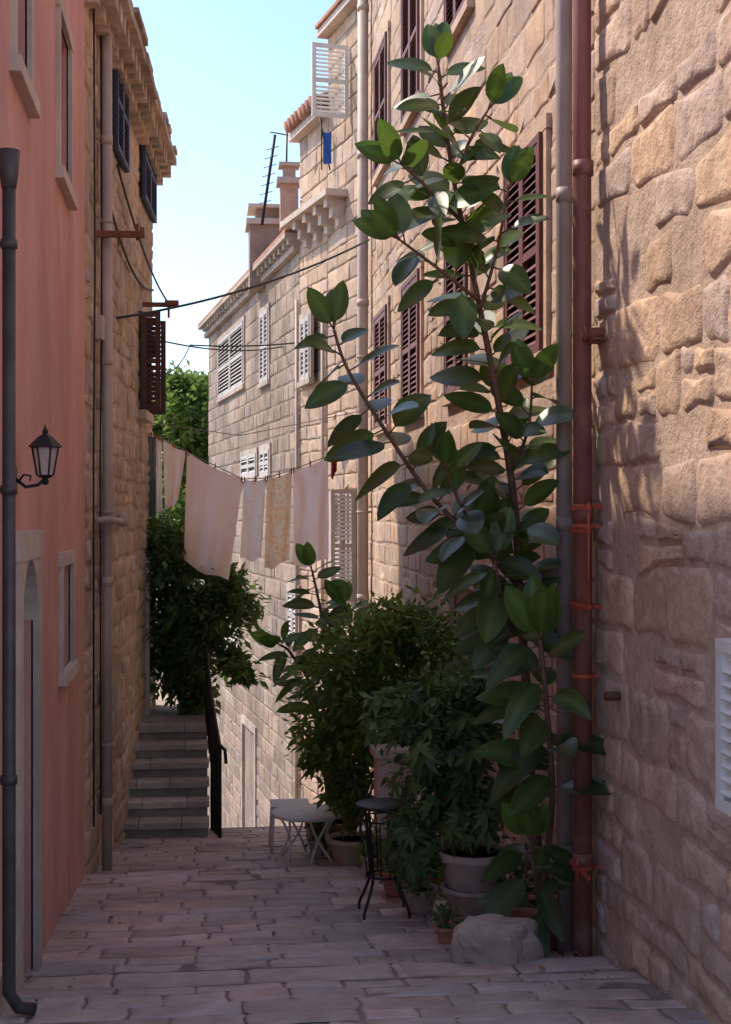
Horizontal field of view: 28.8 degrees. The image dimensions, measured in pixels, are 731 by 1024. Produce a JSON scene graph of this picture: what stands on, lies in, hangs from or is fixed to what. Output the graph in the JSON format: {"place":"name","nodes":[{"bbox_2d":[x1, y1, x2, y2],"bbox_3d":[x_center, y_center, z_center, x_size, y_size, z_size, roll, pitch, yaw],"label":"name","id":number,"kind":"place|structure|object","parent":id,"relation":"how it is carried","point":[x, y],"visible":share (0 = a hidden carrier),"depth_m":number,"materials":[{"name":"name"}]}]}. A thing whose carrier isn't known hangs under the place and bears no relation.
{"place":"outdoors","nodes":[
{"label":"outdoors","id":0,"kind":"place"},
{"bbox_2d":[156,578,208,775],"bbox_3d":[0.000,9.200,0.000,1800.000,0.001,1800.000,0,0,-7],"label":"ground","id":1,"kind":"structure","parent":0,"point":[162,675],"depth_m":54.63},
{"bbox_2d":[152,359,208,664],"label":"tree","id":2,"kind":"object","parent":1,"relation":"on","point":[187,399],"visible":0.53,"depth_m":44.32,"materials":[{"name":"green plant"}]},
{"bbox_2d":[132,0,335,519],"label":"sky","id":3,"kind":"structure","parent":0,"point":[228,74],"materials":[{"name":"blue"}]},
{"bbox_2d":[0,787,709,1023],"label":"paved street","id":4,"kind":"structure","parent":0,"point":[238,925],"depth_m":8.03,"materials":[{"name":"stone"}]},
{"bbox_2d":[0,0,84,969],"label":"walls","id":5,"kind":"structure","parent":4,"relation":"on","point":[50,315],"depth_m":8.87,"materials":[{"name":"pink paint"}]},
{"bbox_2d":[0,148,36,1015],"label":"dark downpipe","id":6,"kind":"object","parent":5,"relation":"attached to","point":[9,164],"visible":1,"depth_m":6.34,"materials":[{"name":"black metal"}]},
{"bbox_2d":[16,425,61,488],"bbox_3d":[-1.629,-0.270,7.074,0.240,0.330,0.147,0,0,-7],"label":"wall lantern","id":7,"kind":"object","parent":5,"relation":"attached to","point":[45,446],"depth_m":7.05,"materials":[{"name":"metal"}]},
{"bbox_2d":[0,0,79,1016],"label":"stone trim","id":8,"kind":"structure","parent":5,"relation":"attached to","point":[29,549],"depth_m":7.89,"materials":[{"name":"stone"}]},
{"bbox_2d":[85,6,153,874],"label":"walls","id":9,"kind":"structure","parent":4,"relation":"on","point":[131,467],"depth_m":13.92,"materials":[{"name":"stone"}]},
{"bbox_2d":[92,315,104,340],"bbox_3d":[-2.256,-1.554,12.010,0.090,0.200,0.160,0,0,-3],"label":"junction box","id":10,"kind":"object","parent":9,"relation":"attached to","point":[100,329],"visible":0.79,"depth_m":11.93,"materials":[{"name":"grey plastic"}]},
{"bbox_2d":[96,24,112,870],"bbox_3d":[-2.244,-0.576,12.238,0.144,7.348,0.108,0,0,-7],"label":"cream downpipe","id":11,"kind":"object","parent":9,"relation":"attached to","point":[106,220],"visible":0.95,"depth_m":12.21,"materials":[{"name":"beige metal"}]},
{"bbox_2d":[95,513,128,526],"bbox_3d":[-2.184,0.067,12.210,0.171,0.120,0.615,0,0,7],"label":"pipe elbow","id":12,"kind":"object","parent":9,"relation":"attached to","point":[121,520],"visible":0.98,"depth_m":12.19,"materials":[{"name":"beige metal"}]},
{"bbox_2d":[96,224,144,245],"bbox_3d":[-2.099,-2.368,12.151,0.420,0.190,0.060,0,0,-3],"label":"iron bracket","id":13,"kind":"object","parent":9,"relation":"attached to","point":[137,234],"visible":0.93,"depth_m":12.13,"materials":[{"name":"brown metal"}]},
{"bbox_2d":[93,8,166,826],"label":"wall cables","id":14,"kind":"object","parent":9,"relation":"attached to","point":[121,243],"depth_m":12.18,"materials":[{"name":"black rubber"}]},
{"bbox_2d":[84,0,176,185],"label":"stone slab roof","id":15,"kind":"structure","parent":9,"relation":"on","point":[149,119],"depth_m":13.84,"materials":[{"name":"beige stone"}]},
{"bbox_2d":[112,69,156,222],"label":"blue shutters","id":16,"kind":"object","parent":9,"relation":"attached to","point":[121,123],"visible":0.73,"depth_m":13.97,"materials":[{"name":"paint"}]},
{"bbox_2d":[145,557,155,714],"bbox_3d":[-2.588,1.458,17.140,0.054,1.850,0.950,0,0,-3],"label":"doorway","id":17,"kind":"structure","parent":9,"relation":"attached to","point":[148,672],"depth_m":16.69,"materials":[{"name":"stone"}]},
{"bbox_2d":[137,300,165,423],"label":"brown shutters","id":18,"kind":"object","parent":9,"relation":"attached to","point":[152,340],"visible":0.98,"depth_m":15.83,"materials":[{"name":"brown wood"}]},
{"bbox_2d":[142,300,178,317],"bbox_3d":[-2.312,-2.263,15.866,0.450,0.190,0.100,0,0,-4],"label":"iron bracket","id":19,"kind":"object","parent":9,"relation":"attached to","point":[169,303],"visible":0.94,"depth_m":15.84,"materials":[{"name":"brown metal"}]},
{"bbox_2d":[116,239,369,318],"bbox_3d":[-1.106,-2.582,15.351,0.026,1.664,5.387,0,0,25],"label":"overhead cable","id":20,"kind":"object","parent":9,"relation":"attached to","point":[237,291],"visible":1,"depth_m":14.92,"materials":[{"name":"black rubber"}]},
{"bbox_2d":[149,410,379,478],"bbox_3d":[-1.363,-0.771,16.307,3.119,0.810,0.582,0,0,25],"label":"clothes line","id":21,"kind":"object","parent":9,"relation":"attached to","point":[256,432],"visible":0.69,"depth_m":16.16,"materials":[{"name":"fabric"}]},
{"bbox_2d":[149,432,155,517],"bbox_3d":[-2.577,-0.455,17.114,0.050,1.061,0.219,0,0,-37],"label":"hanging shirt","id":22,"kind":"object","parent":21,"relation":"hanging from","point":[152,475],"visible":0.84,"depth_m":17.08,"materials":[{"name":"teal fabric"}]},
{"bbox_2d":[156,434,161,513],"bbox_3d":[-2.467,-0.455,16.989,0.049,0.956,0.168,0,0,-37],"label":"hanging shirt","id":23,"kind":"object","parent":21,"relation":"hanging from","point":[158,475],"visible":1,"depth_m":17.00,"materials":[{"name":"white fabric"}]},
{"bbox_2d":[163,437,185,510],"bbox_3d":[-2.262,-0.446,16.732,0.087,0.887,0.510,0,0,-36],"label":"hanging shirt","id":24,"kind":"object","parent":21,"relation":"hanging from","point":[174,458],"visible":1,"depth_m":16.76,"materials":[{"name":"fabric"}]},
{"bbox_2d":[184,450,242,579],"bbox_3d":[-1.788,0.023,16.227,0.933,1.482,0.162,0,0,37],"label":"hanging bed sheet","id":25,"kind":"object","parent":21,"relation":"hanging from","point":[213,495],"visible":1,"depth_m":16.23,"materials":[{"name":"white fabric"}]},
{"bbox_2d":[240,476,265,561],"bbox_3d":[-1.270,0.077,15.937,0.333,0.964,0.085,0,0,23],"label":"hanging towel","id":26,"kind":"object","parent":21,"relation":"hanging from","point":[252,518],"visible":1,"depth_m":15.94,"materials":[{"name":"white fabric"}]},
{"bbox_2d":[264,468,291,568],"bbox_3d":[-0.973,0.073,15.843,0.334,1.126,0.108,0,0,15],"label":"hanging towel","id":27,"kind":"object","parent":21,"relation":"hanging from","point":[278,519],"visible":1,"depth_m":15.85,"materials":[{"name":"beige fabric"}]},
{"bbox_2d":[293,458,328,566],"bbox_3d":[-0.610,-0.013,15.744,0.425,1.254,0.095,0,0,16],"label":"hanging pillowcase","id":28,"kind":"object","parent":21,"relation":"hanging from","point":[310,504],"visible":0.91,"depth_m":15.75,"materials":[{"name":"fabric"}]},
{"bbox_2d":[331,462,336,479],"bbox_3d":[-0.350,-0.529,15.720,0.070,0.349,0.090,0,0,32],"label":"hanging red cloth","id":29,"kind":"object","parent":21,"relation":"hanging from","point":[333,468],"visible":0.62,"depth_m":15.73,"materials":[{"name":"fabric"}]},
{"bbox_2d":[342,460,348,470],"bbox_3d":[-0.218,-0.622,15.761,0.122,0.338,0.068,0,0,-32],"label":"hanging sock","id":30,"kind":"object","parent":21,"relation":"hanging from","point":[344,463],"visible":0.34,"depth_m":15.75,"materials":[{"name":"white fabric"}]},
{"bbox_2d":[124,681,208,838],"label":"stone staircase","id":31,"kind":"structure","parent":4,"relation":"on","point":[168,787],"depth_m":15.21,"materials":[{"name":"grey stone"}]},
{"bbox_2d":[145,505,271,714],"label":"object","id":32,"kind":"object","parent":31,"relation":"on","point":[186,624],"visible":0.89,"depth_m":16.65,"materials":[{"name":"green plant"}]},
{"bbox_2d":[205,643,227,837],"bbox_3d":[-1.692,2.451,15.623,0.114,1.872,2.793,0,0,-11],"label":"iron railing","id":33,"kind":"object","parent":4,"relation":"on","point":[216,747],"visible":0.94,"depth_m":14.93,"materials":[{"name":"black metal"}]},
{"bbox_2d":[208,251,300,827],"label":"walls","id":34,"kind":"structure","parent":4,"relation":"on","point":[250,408],"depth_m":25.55,"materials":[{"name":"beige stone"}]},
{"bbox_2d":[166,341,282,350],"bbox_3d":[-1.887,-2.419,20.251,0.022,0.819,7.602,0,0,9],"label":"overhead cable","id":35,"kind":"object","parent":34,"relation":"attached to","point":[220,349],"visible":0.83,"depth_m":19.39,"materials":[{"name":"black rubber"}]},
{"bbox_2d":[190,342,294,346],"bbox_3d":[-1.709,-2.613,22.000,2.013,0.119,0.023,0,0,0],"label":"overhead cable","id":36,"kind":"object","parent":34,"relation":"attached to","point":[241,345],"visible":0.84,"depth_m":21.99,"materials":[{"name":"black rubber"}]},
{"bbox_2d":[166,347,189,373],"bbox_3d":[-2.562,-2.104,19.251,0.018,0.975,5.511,0,0,-3],"label":"overhead cable","id":37,"kind":"object","parent":36,"relation":"attached to","point":[180,362],"visible":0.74,"depth_m":19.87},
{"bbox_2d":[198,232,313,826],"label":"cornice and surrounds","id":38,"kind":"structure","parent":34,"relation":"attached to","point":[280,253],"depth_m":25.90,"materials":[{"name":"stone"}]},
{"bbox_2d":[245,203,280,292],"bbox_3d":[-1.712,-4.711,25.500,0.870,1.460,0.870,0,0,-7],"label":"chimney","id":39,"kind":"object","parent":34,"relation":"on","point":[261,238],"visible":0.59,"depth_m":25.11,"materials":[{"name":"stone"}]},
{"bbox_2d":[218,309,308,646],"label":"shutters","id":40,"kind":"object","parent":34,"relation":"attached to","point":[230,370],"visible":0.72,"depth_m":26.57,"materials":[{"name":"white paint"}]},
{"bbox_2d":[268,798,311,853],"bbox_3d":[-0.711,2.961,13.400,0.395,0.446,0.396,0,0,-7],"label":"white stool","id":41,"kind":"object","parent":4,"relation":"on","point":[275,803],"visible":0.64,"depth_m":13.40,"materials":[{"name":"paint"}]},
{"bbox_2d":[271,804,340,863],"bbox_3d":[-0.513,2.891,12.700,0.660,0.443,0.660,0,0,-7],"label":"white garden table","id":42,"kind":"object","parent":4,"relation":"on","point":[304,813],"visible":0.85,"depth_m":12.59,"materials":[{"name":"paint"}]},
{"bbox_2d":[250,541,371,854],"bbox_3d":[-0.421,1.711,13.057,1.296,2.892,0.855,0,0,-7],"label":"potted loquat plant","id":43,"kind":"object","parent":4,"relation":"on","point":[339,592],"visible":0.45,"depth_m":12.96,"materials":[{"name":"green plant"}]},
{"bbox_2d":[24,830,608,987],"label":"fallen leaves","id":44,"kind":"object","parent":4,"relation":"on","point":[488,980],"visible":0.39,"depth_m":7.47,"materials":[{"name":"brown plant"}]},
{"bbox_2d":[304,821,344,857],"bbox_3d":[-0.416,2.928,12.922,0.399,0.395,0.381,0,0,34],"label":"flower pot","id":45,"kind":"object","parent":4,"relation":"on","point":[319,853],"visible":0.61,"depth_m":12.86,"materials":[{"name":"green plant"}]},
{"bbox_2d":[299,8,364,825],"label":"walls","id":46,"kind":"structure","parent":4,"relation":"on","point":[324,278],"depth_m":20.33,"materials":[{"name":"stone"}]},
{"bbox_2d":[198,229,296,325],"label":"tile roof","id":47,"kind":"structure","parent":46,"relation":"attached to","point":[260,256],"depth_m":24.75,"materials":[{"name":"ceramic"}]},
{"bbox_2d":[276,161,299,231],"bbox_3d":[-1.291,-5.314,24.000,0.420,1.110,0.420,0,0,-7],"label":"chimney","id":48,"kind":"object","parent":47,"relation":"on","point":[287,183],"visible":0.8,"depth_m":23.85,"materials":[{"name":"stone"}]},
{"bbox_2d":[258,131,287,224],"bbox_3d":[-1.526,-5.633,24.000,0.575,1.585,0.047,0,0,0],"label":"tv antenna","id":49,"kind":"object","parent":48,"relation":"attached to","point":[268,178],"visible":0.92,"depth_m":23.98,"materials":[{"name":"metal"}]},
{"bbox_2d":[295,300,324,798],"bbox_3d":[-0.842,0.588,21.317,0.060,7.736,1.473,0,0,-18],"label":"wall conduit","id":50,"kind":"object","parent":46,"relation":"attached to","point":[297,463],"depth_m":21.96,"materials":[{"name":"grey metal"}]},
{"bbox_2d":[283,0,342,132],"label":"tile roof","id":51,"kind":"structure","parent":46,"relation":"attached to","point":[299,115],"depth_m":20.84,"materials":[{"name":"ceramic"}]},
{"bbox_2d":[280,0,357,247],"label":"cornice and balcony","id":52,"kind":"structure","parent":46,"relation":"attached to","point":[316,213],"depth_m":20.32,"materials":[{"name":"stone"}]},
{"bbox_2d":[319,100,330,169],"bbox_3d":[-0.581,-5.381,20.291,0.174,1.002,0.021,0,0,-7],"label":"flag pole","id":53,"kind":"object","parent":46,"relation":"attached to","point":[320,119],"visible":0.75,"depth_m":20.28,"materials":[{"name":"metal"}]},
{"bbox_2d":[323,132,331,163],"bbox_3d":[-0.544,-5.187,20.275,0.120,0.450,0.060,0,0,-7],"label":"blue flag","id":54,"kind":"object","parent":53,"relation":"hanging from","point":[327,139],"visible":1,"depth_m":20.27,"materials":[{"name":"fabric"}]},
{"bbox_2d":[312,42,356,601],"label":"shutters","id":55,"kind":"object","parent":46,"relation":"attached to","point":[336,550],"visible":0.8,"depth_m":19.37,"materials":[{"name":"white paint"}]},
{"bbox_2d":[348,820,389,877],"bbox_3d":[0.078,2.625,11.189,0.463,0.484,0.370,0,0,38],"label":"flower pot","id":56,"kind":"object","parent":4,"relation":"on","point":[361,854],"visible":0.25,"depth_m":11.13,"materials":[{"name":"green plant"}]},
{"bbox_2d":[271,584,469,866],"bbox_3d":[0.028,1.822,11.967,1.647,2.449,1.594,0,0,-7],"label":"potted shrub","id":57,"kind":"object","parent":4,"relation":"on","point":[390,638],"visible":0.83,"depth_m":11.88,"materials":[{"name":"green plant"}]},
{"bbox_2d":[356,797,411,919],"bbox_3d":[0.124,2.315,9.500,0.380,0.742,0.380,0,0,-7],"label":"wrought iron table","id":58,"kind":"object","parent":4,"relation":"on","point":[375,806],"visible":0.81,"depth_m":9.44,"materials":[{"name":"black metal"}]},
{"bbox_2d":[370,744,410,864],"bbox_3d":[0.211,2.371,11.300,0.320,1.010,0.320,0,0,-7],"label":"stone pedestal","id":59,"kind":"object","parent":4,"relation":"on","point":[380,772],"visible":0.31,"depth_m":11.16,"materials":[{"name":"stone"}]},
{"bbox_2d":[349,827,436,897],"bbox_3d":[0.206,2.483,10.330,0.604,0.572,0.722,0,0,-7],"label":"flower pot","id":60,"kind":"object","parent":4,"relation":"on","point":[391,890],"visible":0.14,"depth_m":10.24,"materials":[{"name":"orange ceramic"}]},
{"bbox_2d":[379,845,446,913],"bbox_3d":[0.366,2.435,9.635,0.591,0.516,0.644,0,0,-7],"label":"potted plant","id":61,"kind":"object","parent":4,"relation":"on","point":[416,901],"visible":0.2,"depth_m":9.52,"materials":[{"name":"grey ceramic"}]},
{"bbox_2d":[357,654,514,924],"bbox_3d":[0.498,1.765,9.296,1.271,1.753,0.960,0,0,24],"label":"potted schefflera","id":62,"kind":"object","parent":4,"relation":"on","point":[438,716],"visible":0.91,"depth_m":9.09,"materials":[{"name":"green plant"}]},
{"bbox_2d":[426,830,445,890],"bbox_3d":[0.593,2.457,10.517,0.653,0.660,0.765,0,0,-17],"label":"flower pot","id":63,"kind":"object","parent":4,"relation":"on","point":[437,878],"visible":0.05,"depth_m":10.39,"materials":[{"name":"green plant"}]},
{"bbox_2d":[428,900,464,943],"bbox_3d":[0.494,2.450,8.512,0.256,0.249,0.246,0,0,-7],"label":"flower pot","id":64,"kind":"object","parent":4,"relation":"on","point":[444,929],"visible":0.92,"depth_m":8.47,"materials":[{"name":"orange ceramic"}]},
{"bbox_2d":[294,21,611,957],"bbox_3d":[0.463,-0.073,8.020,1.735,5.354,1.224,0,0,-7],"label":"rubber plant","id":65,"kind":"object","parent":4,"relation":"on","point":[490,525],"visible":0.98,"depth_m":7.95,"materials":[{"name":"green plant"}]},
{"bbox_2d":[450,913,543,966],"bbox_3d":[0.708,2.385,7.753,0.516,0.353,0.331,0,0,-7],"label":"boulder","id":66,"kind":"object","parent":4,"relation":"on","point":[493,939],"visible":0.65,"depth_m":7.64,"materials":[{"name":"stone"}]},
{"bbox_2d":[480,836,556,917],"bbox_3d":[0.991,2.307,8.876,0.450,0.608,0.640,0,0,-28],"label":"flower pot","id":67,"kind":"object","parent":4,"relation":"on","point":[518,872],"visible":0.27,"depth_m":8.87,"materials":[{"name":"ceramic"}]},
{"bbox_2d":[367,0,730,1023],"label":"walls","id":68,"kind":"structure","parent":4,"relation":"on","point":[661,354],"depth_m":7.09,"materials":[{"name":"brown stone"}]},
{"bbox_2d":[356,0,370,778],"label":"cream downpipe","id":69,"kind":"object","parent":68,"relation":"attached to","point":[362,511],"visible":0.59,"depth_m":18.30,"materials":[{"name":"beige metal"}]},
{"bbox_2d":[373,0,542,429],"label":"window shutters","id":70,"kind":"object","parent":68,"relation":"attached to","point":[526,252],"depth_m":14.12,"materials":[{"name":"brown wood"}]},
{"bbox_2d":[372,0,551,840],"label":"window surrounds","id":71,"kind":"object","parent":68,"relation":"attached to","point":[544,124],"visible":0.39,"depth_m":11.80,"materials":[{"name":"beige stone"}]},
{"bbox_2d":[556,0,572,953],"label":"grey downpipe","id":72,"kind":"object","parent":68,"relation":"attached to","point":[564,442],"visible":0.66,"depth_m":8.20,"materials":[{"name":"metal"}]},
{"bbox_2d":[572,0,602,956],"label":"brown downpipe","id":73,"kind":"object","parent":68,"relation":"attached to","point":[583,675],"visible":0.77,"depth_m":7.77,"materials":[{"name":"brown metal"}]},
{"bbox_2d":[570,502,590,881],"bbox_3d":[1.153,0.975,7.637,0.016,2.050,0.380,0,0,-7],"label":"red pipe bracket","id":74,"kind":"object","parent":73,"relation":"attached to","point":[572,862],"visible":1,"depth_m":7.48,"materials":[{"name":"metal"}]},
{"bbox_2d":[582,325,607,343],"bbox_3d":[1.257,-0.971,7.751,0.150,0.089,0.200,0,0,-7],"label":"clay overflow spout","id":75,"kind":"object","parent":68,"relation":"attached to","point":[594,335],"visible":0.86,"depth_m":7.72,"materials":[{"name":"ceramic"}]},
{"bbox_2d":[604,691,620,700],"bbox_3d":[1.312,0.966,7.459,0.110,0.050,0.049,0,0,-7],"label":"clay overflow spout","id":76,"kind":"object","parent":68,"relation":"attached to","point":[613,696],"visible":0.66,"depth_m":7.44,"materials":[{"name":"brown ceramic"}]},
{"bbox_2d":[715,638,730,816],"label":"white vent shutter","id":77,"kind":"object","parent":68,"relation":"attached to","point":[723,727],"visible":1,"depth_m":5.81,"materials":[{"name":"paint"}]}
]}

